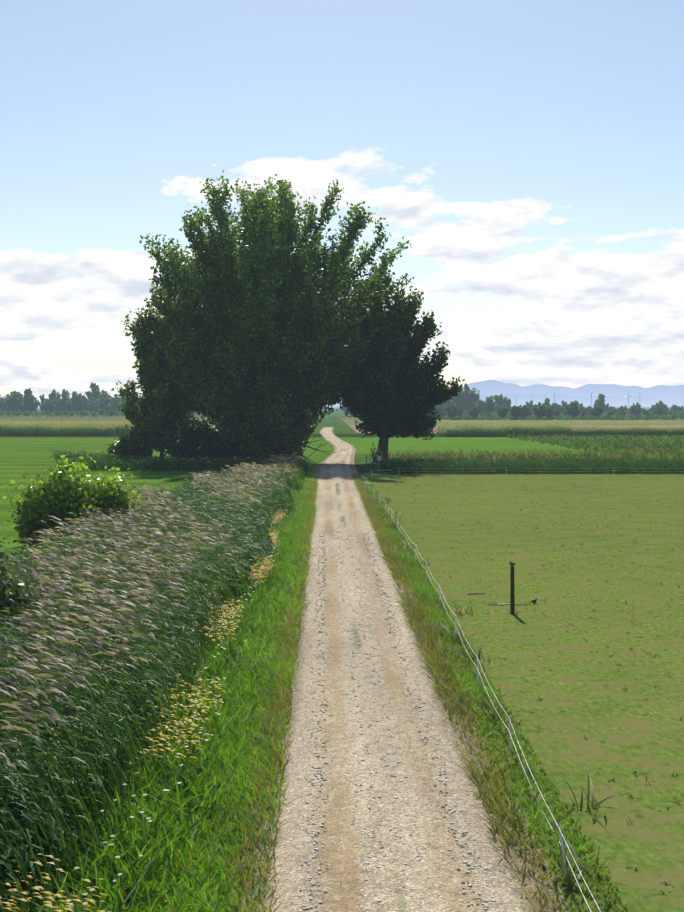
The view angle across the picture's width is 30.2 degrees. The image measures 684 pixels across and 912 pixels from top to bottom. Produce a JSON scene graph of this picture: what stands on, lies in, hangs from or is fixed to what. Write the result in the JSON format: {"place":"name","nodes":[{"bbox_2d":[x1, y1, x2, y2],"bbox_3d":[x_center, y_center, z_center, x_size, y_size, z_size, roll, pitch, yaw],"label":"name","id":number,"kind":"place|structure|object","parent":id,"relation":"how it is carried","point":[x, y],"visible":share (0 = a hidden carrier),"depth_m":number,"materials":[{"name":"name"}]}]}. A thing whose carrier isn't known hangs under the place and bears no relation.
{"place":"outdoors","nodes":[
{"label":"outdoors","id":0,"kind":"place"},
{"bbox_2d":[0,690,201,911],"bbox_3d":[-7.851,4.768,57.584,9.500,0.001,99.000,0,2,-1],"label":"wildflowers","id":1,"kind":"object","parent":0,"point":[84,896],"depth_m":18.82,"materials":[{"name":"plant"}]},
{"bbox_2d":[0,462,310,911],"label":"tall grass","id":2,"kind":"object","parent":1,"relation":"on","point":[93,661],"visible":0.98,"depth_m":29.00,"materials":[{"name":"green plant"}]},
{"bbox_2d":[0,489,325,911],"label":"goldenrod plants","id":3,"kind":"object","parent":1,"relation":"on","point":[188,756],"visible":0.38,"depth_m":23.28,"materials":[{"name":"green plant"}]},
{"bbox_2d":[0,437,228,567],"bbox_3d":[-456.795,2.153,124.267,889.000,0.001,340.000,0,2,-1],"label":"meadow","id":4,"kind":"structure","parent":0,"point":[18,455],"depth_m":136.54,"materials":[{"name":"green plant"}]},
{"bbox_2d":[2,469,62,549],"bbox_3d":[-14.576,2.933,61.998,3.902,4.561,4.043,0,2,-1],"label":"willow bush","id":5,"kind":"object","parent":4,"relation":"on","point":[22,527],"depth_m":61.16,"materials":[{"name":"green plant"}]},
{"bbox_2d":[22,452,125,544],"bbox_3d":[-12.983,2.360,61.255,4.843,5.154,4.969,0,2,-1],"label":"willow bush","id":6,"kind":"object","parent":4,"relation":"on","point":[57,487],"depth_m":60.46,"materials":[{"name":"green plant"}]},
{"bbox_2d":[103,424,159,460],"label":"bush","id":7,"kind":"object","parent":4,"relation":"on","point":[142,445],"depth_m":149.97,"materials":[{"name":"green plant"}]},
{"bbox_2d":[111,311,195,457],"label":"small tree","id":8,"kind":"object","parent":4,"relation":"on","point":[137,411],"depth_m":157.59,"materials":[{"name":"green plant"}]},
{"bbox_2d":[0,421,314,425],"bbox_3d":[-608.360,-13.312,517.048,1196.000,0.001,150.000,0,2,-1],"label":"yellow field","id":9,"kind":"structure","parent":0,"point":[63,422],"depth_m":545.20,"materials":[{"name":"plant"}]},
{"bbox_2d":[0,417,319,420],"bbox_3d":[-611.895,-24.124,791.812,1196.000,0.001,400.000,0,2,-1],"label":"field olive","id":10,"kind":"object","parent":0,"point":[67,419],"depth_m":667.59,"materials":[{"name":"green plant"}]},
{"bbox_2d":[0,397,5,411],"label":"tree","id":11,"kind":"object","parent":10,"relation":"on","point":[3,404],"visible":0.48,"depth_m":966.93,"materials":[{"name":"green plant"}]},
{"bbox_2d":[4,390,20,408],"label":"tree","id":12,"kind":"object","parent":10,"relation":"on","point":[17,394],"visible":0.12,"depth_m":927.38,"materials":[{"name":"green plant"}]},
{"bbox_2d":[4,392,23,411],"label":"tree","id":13,"kind":"object","parent":10,"relation":"on","point":[13,402],"depth_m":882.53,"materials":[{"name":"green plant"}]},
{"bbox_2d":[22,388,40,411],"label":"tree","id":14,"kind":"object","parent":10,"relation":"on","point":[32,403],"depth_m":881.56,"materials":[{"name":"green plant"}]},
{"bbox_2d":[39,394,44,406],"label":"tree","id":15,"kind":"object","parent":10,"relation":"on","point":[42,397],"visible":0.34,"depth_m":942.04,"materials":[{"name":"green plant"}]},
{"bbox_2d":[48,393,55,411],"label":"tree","id":16,"kind":"object","parent":10,"relation":"on","point":[51,397],"depth_m":932.94,"materials":[{"name":"green plant"}]},
{"bbox_2d":[52,389,58,399],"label":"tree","id":17,"kind":"object","parent":10,"relation":"on","point":[55,394],"visible":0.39,"depth_m":967.33,"materials":[{"name":"green plant"}]},
{"bbox_2d":[67,391,83,411],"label":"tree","id":18,"kind":"object","parent":10,"relation":"on","point":[76,401],"depth_m":946.24,"materials":[{"name":"green plant"}]},
{"bbox_2d":[67,391,83,410],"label":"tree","id":19,"kind":"object","parent":10,"relation":"on","point":[68,396],"depth_m":957.86,"materials":[{"name":"green plant"}]},
{"bbox_2d":[82,399,88,410],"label":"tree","id":20,"kind":"object","parent":10,"relation":"on","point":[84,405],"visible":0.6,"depth_m":929.43,"materials":[{"name":"green plant"}]},
{"bbox_2d":[86,402,98,411],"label":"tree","id":21,"kind":"object","parent":10,"relation":"on","point":[91,407],"visible":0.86,"depth_m":907.97,"materials":[{"name":"green plant"}]},
{"bbox_2d":[86,398,99,411],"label":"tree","id":22,"kind":"object","parent":10,"relation":"on","point":[96,401],"visible":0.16,"depth_m":928.14,"materials":[{"name":"green plant"}]},
{"bbox_2d":[97,408,104,415],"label":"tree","id":23,"kind":"object","parent":10,"relation":"on","point":[101,411],"depth_m":810.75,"materials":[{"name":"green plant"}]},
{"bbox_2d":[107,409,114,415],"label":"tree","id":24,"kind":"object","parent":10,"relation":"on","point":[112,412],"depth_m":801.30,"materials":[{"name":"green plant"}]},
{"bbox_2d":[107,404,118,411],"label":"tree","id":25,"kind":"object","parent":10,"relation":"on","point":[112,407],"visible":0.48,"depth_m":861.48,"materials":[{"name":"green plant"}]},
{"bbox_2d":[108,393,120,405],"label":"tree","id":26,"kind":"object","parent":10,"relation":"on","point":[113,398],"visible":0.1,"depth_m":969.56,"materials":[{"name":"green plant"}]},
{"bbox_2d":[110,396,125,411],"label":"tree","id":27,"kind":"object","parent":10,"relation":"on","point":[115,402],"visible":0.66,"depth_m":936.35,"materials":[{"name":"green plant"}]},
{"bbox_2d":[24,437,629,911],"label":"field verge","id":28,"kind":"structure","parent":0,"point":[317,457],"depth_m":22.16,"materials":[{"name":"green plant"}]},
{"bbox_2d":[0,523,51,631],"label":"bush","id":29,"kind":"object","parent":28,"relation":"on","point":[9,591],"depth_m":33.11,"materials":[{"name":"green plant"}]},
{"bbox_2d":[120,170,423,463],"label":"poplar tree","id":30,"kind":"object","parent":28,"relation":"on","point":[280,269],"depth_m":151.85,"materials":[{"name":"green plant"}]},
{"bbox_2d":[260,438,293,456],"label":"bush","id":31,"kind":"object","parent":28,"relation":"on","point":[277,451],"visible":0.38,"depth_m":151.80,"materials":[{"name":"green plant"}]},
{"bbox_2d":[0,434,680,436],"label":"crop field","id":32,"kind":"structure","parent":0,"point":[337,435],"depth_m":293.14,"materials":[{"name":"green plant"}]},
{"bbox_2d":[0,422,133,435],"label":"maize strip","id":33,"kind":"object","parent":32,"relation":"on","point":[28,429],"visible":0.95,"depth_m":303.10,"materials":[{"name":"green plant"}]},
{"bbox_2d":[437,423,573,436],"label":"maize strip","id":34,"kind":"object","parent":32,"relation":"on","point":[478,430],"visible":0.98,"depth_m":289.80,"materials":[{"name":"green plant"}]},
{"bbox_2d":[0,0,683,403],"label":"sky","id":35,"kind":"structure","parent":0,"point":[530,153],"materials":[{"name":"blue"}]},
{"bbox_2d":[1,406,683,473],"bbox_3d":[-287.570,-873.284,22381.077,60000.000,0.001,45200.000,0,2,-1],"label":"ground","id":36,"kind":"structure","parent":0,"point":[339,425],"depth_m":366.91,"materials":[{"name":"green plant"}]},
{"bbox_2d":[39,399,54,411],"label":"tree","id":37,"kind":"object","parent":36,"relation":"on","point":[46,405],"depth_m":909.55,"materials":[{"name":"green plant"}]},
{"bbox_2d":[54,398,61,411],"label":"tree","id":38,"kind":"object","parent":36,"relation":"on","point":[57,408],"depth_m":950.18,"materials":[{"name":"green plant"}]},
{"bbox_2d":[60,389,67,410],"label":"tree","id":39,"kind":"object","parent":36,"relation":"on","point":[63,402],"depth_m":937.96,"materials":[{"name":"green plant"}]},
{"bbox_2d":[82,382,110,411],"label":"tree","id":40,"kind":"object","parent":36,"relation":"on","point":[95,392],"depth_m":967.50,"materials":[{"name":"green plant"}]},
{"bbox_2d":[99,389,110,404],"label":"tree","id":41,"kind":"object","parent":36,"relation":"on","point":[103,392],"visible":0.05,"depth_m":1051.05,"materials":[{"name":"green plant"}]},
{"bbox_2d":[82,466,147,519],"bbox_3d":[-11.486,2.774,62.290,3.840,4.570,4.482,0,2,-1],"label":"willow bush","id":42,"kind":"object","parent":36,"relation":"on","point":[112,484],"depth_m":61.87,"materials":[{"name":"green plant"}]},
{"bbox_2d":[159,415,217,461],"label":"bush","id":43,"kind":"object","parent":36,"relation":"on","point":[184,445],"depth_m":151.48,"materials":[{"name":"green plant"}]},
{"bbox_2d":[193,420,248,458],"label":"bush","id":44,"kind":"object","parent":36,"relation":"on","point":[232,450],"depth_m":152.67,"materials":[{"name":"green plant"}]},
{"bbox_2d":[370,443,383,469],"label":"tree sapling","id":45,"kind":"object","parent":36,"relation":"on","point":[376,454],"depth_m":139.11,"materials":[{"name":"green plant"}]},
{"bbox_2d":[377,456,380,470],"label":"sign post","id":46,"kind":"object","parent":36,"relation":"on","point":[379,458],"visible":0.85,"depth_m":138.03,"materials":[{"name":"metal"}]},
{"bbox_2d":[335,284,464,462],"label":"old tree","id":47,"kind":"object","parent":36,"relation":"on","point":[398,377],"depth_m":155.95,"materials":[{"name":"green plant"}]},
{"bbox_2d":[456,383,479,410],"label":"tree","id":48,"kind":"object","parent":36,"relation":"on","point":[466,394],"depth_m":936.02,"materials":[{"name":"green plant"}]},
{"bbox_2d":[484,396,500,411],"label":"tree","id":49,"kind":"object","parent":36,"relation":"on","point":[490,405],"depth_m":859.04,"materials":[{"name":"green plant"}]},
{"bbox_2d":[509,405,521,416],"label":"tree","id":50,"kind":"object","parent":36,"relation":"on","point":[516,411],"depth_m":652.57,"materials":[{"name":"green plant"}]},
{"bbox_2d":[525,400,533,408],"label":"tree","id":51,"kind":"object","parent":36,"relation":"on","point":[529,405],"visible":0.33,"depth_m":1024.77,"materials":[{"name":"green plant"}]},
{"bbox_2d":[548,400,558,409],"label":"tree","id":52,"kind":"object","parent":36,"relation":"on","point":[554,405],"depth_m":862.83,"materials":[{"name":"green plant"}]},
{"bbox_2d":[630,402,641,413],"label":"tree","id":53,"kind":"object","parent":36,"relation":"on","point":[637,405],"depth_m":823.72,"materials":[{"name":"green plant"}]},
{"bbox_2d":[653,405,662,415],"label":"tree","id":54,"kind":"object","parent":36,"relation":"on","point":[658,410],"depth_m":816.91,"materials":[{"name":"green plant"}]},
{"bbox_2d":[654,400,668,407],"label":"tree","id":55,"kind":"object","parent":36,"relation":"on","point":[660,403],"visible":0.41,"depth_m":1017.34,"materials":[{"name":"green plant"}]},
{"bbox_2d":[228,427,570,911],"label":"road","id":56,"kind":"structure","parent":0,"point":[342,512],"depth_m":24.13,"materials":[{"name":"beige gravel"}]},
{"bbox_2d":[274,531,519,911],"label":"gravel stones","id":57,"kind":"object","parent":56,"relation":"on","point":[381,820],"visible":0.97,"depth_m":25.28,"materials":[{"name":"beige gravel"}]},
{"bbox_2d":[338,437,606,453],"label":"meadow","id":58,"kind":"structure","parent":0,"point":[363,445],"depth_m":232.47,"materials":[{"name":"green plant"}]},
{"bbox_2d":[326,380,683,405],"bbox_3d":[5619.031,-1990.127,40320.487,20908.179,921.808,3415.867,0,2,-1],"label":"mountains","id":59,"kind":"structure","parent":0,"point":[490,387],"depth_m":41204.27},
{"bbox_2d":[338,415,681,419],"bbox_3d":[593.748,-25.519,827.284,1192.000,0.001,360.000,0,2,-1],"label":"field olive","id":60,"kind":"object","parent":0,"point":[345,418],"depth_m":667.59,"materials":[{"name":"green plant"}]},
{"bbox_2d":[0,410,683,419],"bbox_3d":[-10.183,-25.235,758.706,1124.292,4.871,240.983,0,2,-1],"label":"field","id":61,"kind":"structure","parent":60,"relation":"on","point":[604,415],"depth_m":765.27,"materials":[{"name":"green plant"}]},
{"bbox_2d":[435,405,446,416],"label":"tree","id":62,"kind":"object","parent":60,"relation":"on","point":[441,411],"depth_m":709.22,"materials":[{"name":"green plant"}]},
{"bbox_2d":[446,396,456,407],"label":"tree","id":63,"kind":"object","parent":60,"relation":"on","point":[448,402],"visible":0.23,"depth_m":948.06,"materials":[{"name":"green plant"}]},
{"bbox_2d":[446,404,458,419],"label":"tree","id":64,"kind":"object","parent":60,"relation":"on","point":[451,412],"depth_m":647.17,"materials":[{"name":"green plant"}]},
{"bbox_2d":[453,404,463,415],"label":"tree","id":65,"kind":"object","parent":60,"relation":"on","point":[461,411],"depth_m":686.90,"materials":[{"name":"green plant"}]},
{"bbox_2d":[450,397,467,409],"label":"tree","id":66,"kind":"object","parent":60,"relation":"on","point":[456,401],"depth_m":942.44,"materials":[{"name":"green plant"}]},
{"bbox_2d":[466,402,481,414],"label":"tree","id":67,"kind":"object","parent":60,"relation":"on","point":[473,404],"depth_m":712.87,"materials":[{"name":"green plant"}]},
{"bbox_2d":[468,406,480,416],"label":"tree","id":68,"kind":"object","parent":60,"relation":"on","point":[474,410],"visible":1,"depth_m":669.35,"materials":[{"name":"green plant"}]},
{"bbox_2d":[470,397,479,406],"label":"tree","id":69,"kind":"object","parent":60,"relation":"on","point":[475,401],"depth_m":931.57,"materials":[{"name":"green plant"}]},
{"bbox_2d":[475,399,485,412],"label":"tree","id":70,"kind":"object","parent":60,"relation":"on","point":[480,403],"visible":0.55,"depth_m":897.56,"materials":[{"name":"green plant"}]},
{"bbox_2d":[495,405,509,418],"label":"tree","id":71,"kind":"object","parent":60,"relation":"on","point":[502,412],"depth_m":643.71,"materials":[{"name":"green plant"}]},
{"bbox_2d":[493,394,511,406],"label":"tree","id":72,"kind":"object","parent":60,"relation":"on","point":[501,400],"visible":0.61,"depth_m":932.12,"materials":[{"name":"green plant"}]},
{"bbox_2d":[520,405,530,416],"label":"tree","id":73,"kind":"object","parent":60,"relation":"on","point":[524,412],"visible":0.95,"depth_m":674.26,"materials":[{"name":"green plant"}]},
{"bbox_2d":[532,402,546,418],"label":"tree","id":74,"kind":"object","parent":60,"relation":"on","point":[539,410],"depth_m":655.60,"materials":[{"name":"green plant"}]},
{"bbox_2d":[544,398,549,406],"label":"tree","id":75,"kind":"object","parent":60,"relation":"on","point":[547,401],"visible":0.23,"depth_m":883.59,"materials":[{"name":"green plant"}]},
{"bbox_2d":[545,406,554,417],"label":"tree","id":76,"kind":"object","parent":60,"relation":"on","point":[549,411],"depth_m":660.42,"materials":[{"name":"green plant"}]},
{"bbox_2d":[553,408,560,415],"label":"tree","id":77,"kind":"object","parent":60,"relation":"on","point":[557,412],"visible":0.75,"depth_m":710.24,"materials":[{"name":"green plant"}]},
{"bbox_2d":[558,400,566,408],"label":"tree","id":78,"kind":"object","parent":60,"relation":"on","point":[563,404],"visible":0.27,"depth_m":974.53,"materials":[{"name":"green plant"}]},
{"bbox_2d":[565,402,580,415],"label":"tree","id":79,"kind":"object","parent":60,"relation":"on","point":[573,410],"depth_m":691.95,"materials":[{"name":"green plant"}]},
{"bbox_2d":[588,403,604,416],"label":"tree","id":80,"kind":"object","parent":60,"relation":"on","point":[597,411],"depth_m":680.56,"materials":[{"name":"green plant"}]},
{"bbox_2d":[594,393,604,407],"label":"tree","id":81,"kind":"object","parent":60,"relation":"on","point":[600,400],"depth_m":920.16,"materials":[{"name":"green plant"}]},
{"bbox_2d":[606,408,615,415],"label":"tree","id":82,"kind":"object","parent":60,"relation":"on","point":[611,412],"depth_m":825.53,"materials":[{"name":"green plant"}]},
{"bbox_2d":[619,408,625,414],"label":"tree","id":83,"kind":"object","parent":60,"relation":"on","point":[622,410],"visible":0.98,"depth_m":831.78,"materials":[{"name":"green plant"}]},
{"bbox_2d":[629,406,641,414],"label":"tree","id":84,"kind":"object","parent":60,"relation":"on","point":[635,411],"visible":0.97,"depth_m":764.92,"materials":[{"name":"green plant"}]},
{"bbox_2d":[670,406,679,411],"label":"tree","id":85,"kind":"object","parent":60,"relation":"on","point":[675,408],"visible":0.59,"depth_m":901.68,"materials":[{"name":"green plant"}]},
{"bbox_2d":[343,420,683,424],"bbox_3d":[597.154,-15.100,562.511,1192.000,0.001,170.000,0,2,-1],"label":"yellow field","id":86,"kind":"structure","parent":0,"point":[567,422],"depth_m":545.20,"materials":[{"name":"plant"}]},
{"bbox_2d":[349,425,683,432],"bbox_3d":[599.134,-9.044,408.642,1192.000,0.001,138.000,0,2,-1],"label":"tan field","id":87,"kind":"structure","parent":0,"point":[436,427],"depth_m":438.13,"materials":[{"name":"beige plant"}]},
{"bbox_2d":[364,474,683,911],"bbox_3d":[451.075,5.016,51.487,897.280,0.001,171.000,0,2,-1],"label":"pasture","id":88,"kind":"structure","parent":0,"point":[626,736],"depth_m":39.41,"materials":[{"name":"green plant"}]},
{"bbox_2d":[490,603,527,604],"bbox_3d":[5.913,5.258,44.919,1.414,0.057,0.060,0,2,-9],"label":"plastic pipe","id":89,"kind":"object","parent":88,"relation":"on","point":[509,604],"visible":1,"depth_m":44.91,"materials":[{"name":"paint"}]},
{"bbox_2d":[510,566,514,613],"bbox_3d":[5.783,4.646,42.941,0.153,1.822,0.150,0,2,-1],"label":"fence post","id":90,"kind":"object","parent":88,"relation":"on","point":[512,601],"visible":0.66,"depth_m":42.89,"materials":[{"name":"brown wood"}]},
{"bbox_2d":[359,473,683,900],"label":"grass pasture clumps","id":91,"kind":"object","parent":88,"relation":"on","point":[592,806],"visible":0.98,"depth_m":30.33,"materials":[{"name":"green plant"}]},
{"bbox_2d":[363,467,683,911],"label":"electric fence","id":92,"kind":"object","parent":88,"relation":"on","point":[558,825],"visible":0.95,"depth_m":26.31,"materials":[{"name":"paint"}]},
{"bbox_2d":[369,437,683,473],"bbox_3d":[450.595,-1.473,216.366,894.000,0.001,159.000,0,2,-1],"label":"field ditch","id":93,"kind":"object","parent":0,"point":[386,468],"visible":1,"depth_m":173.69,"materials":[{"name":"green plant"}]},
{"bbox_2d":[48,433,683,490],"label":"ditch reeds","id":94,"kind":"object","parent":93,"relation":"on","point":[292,466],"visible":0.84,"depth_m":139.51,"materials":[{"name":"green plant"}]},
{"bbox_2d":[479,394,683,405],"bbox_3d":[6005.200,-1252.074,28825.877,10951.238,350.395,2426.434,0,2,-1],"label":"mountains","id":95,"kind":"structure","parent":0,"point":[522,399],"depth_m":29436.28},
{"bbox_2d":[563,425,683,435],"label":"maize strip","id":96,"kind":"object","parent":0,"point":[604,430],"visible":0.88,"depth_m":297.80,"materials":[{"name":"green plant"}]}
]}

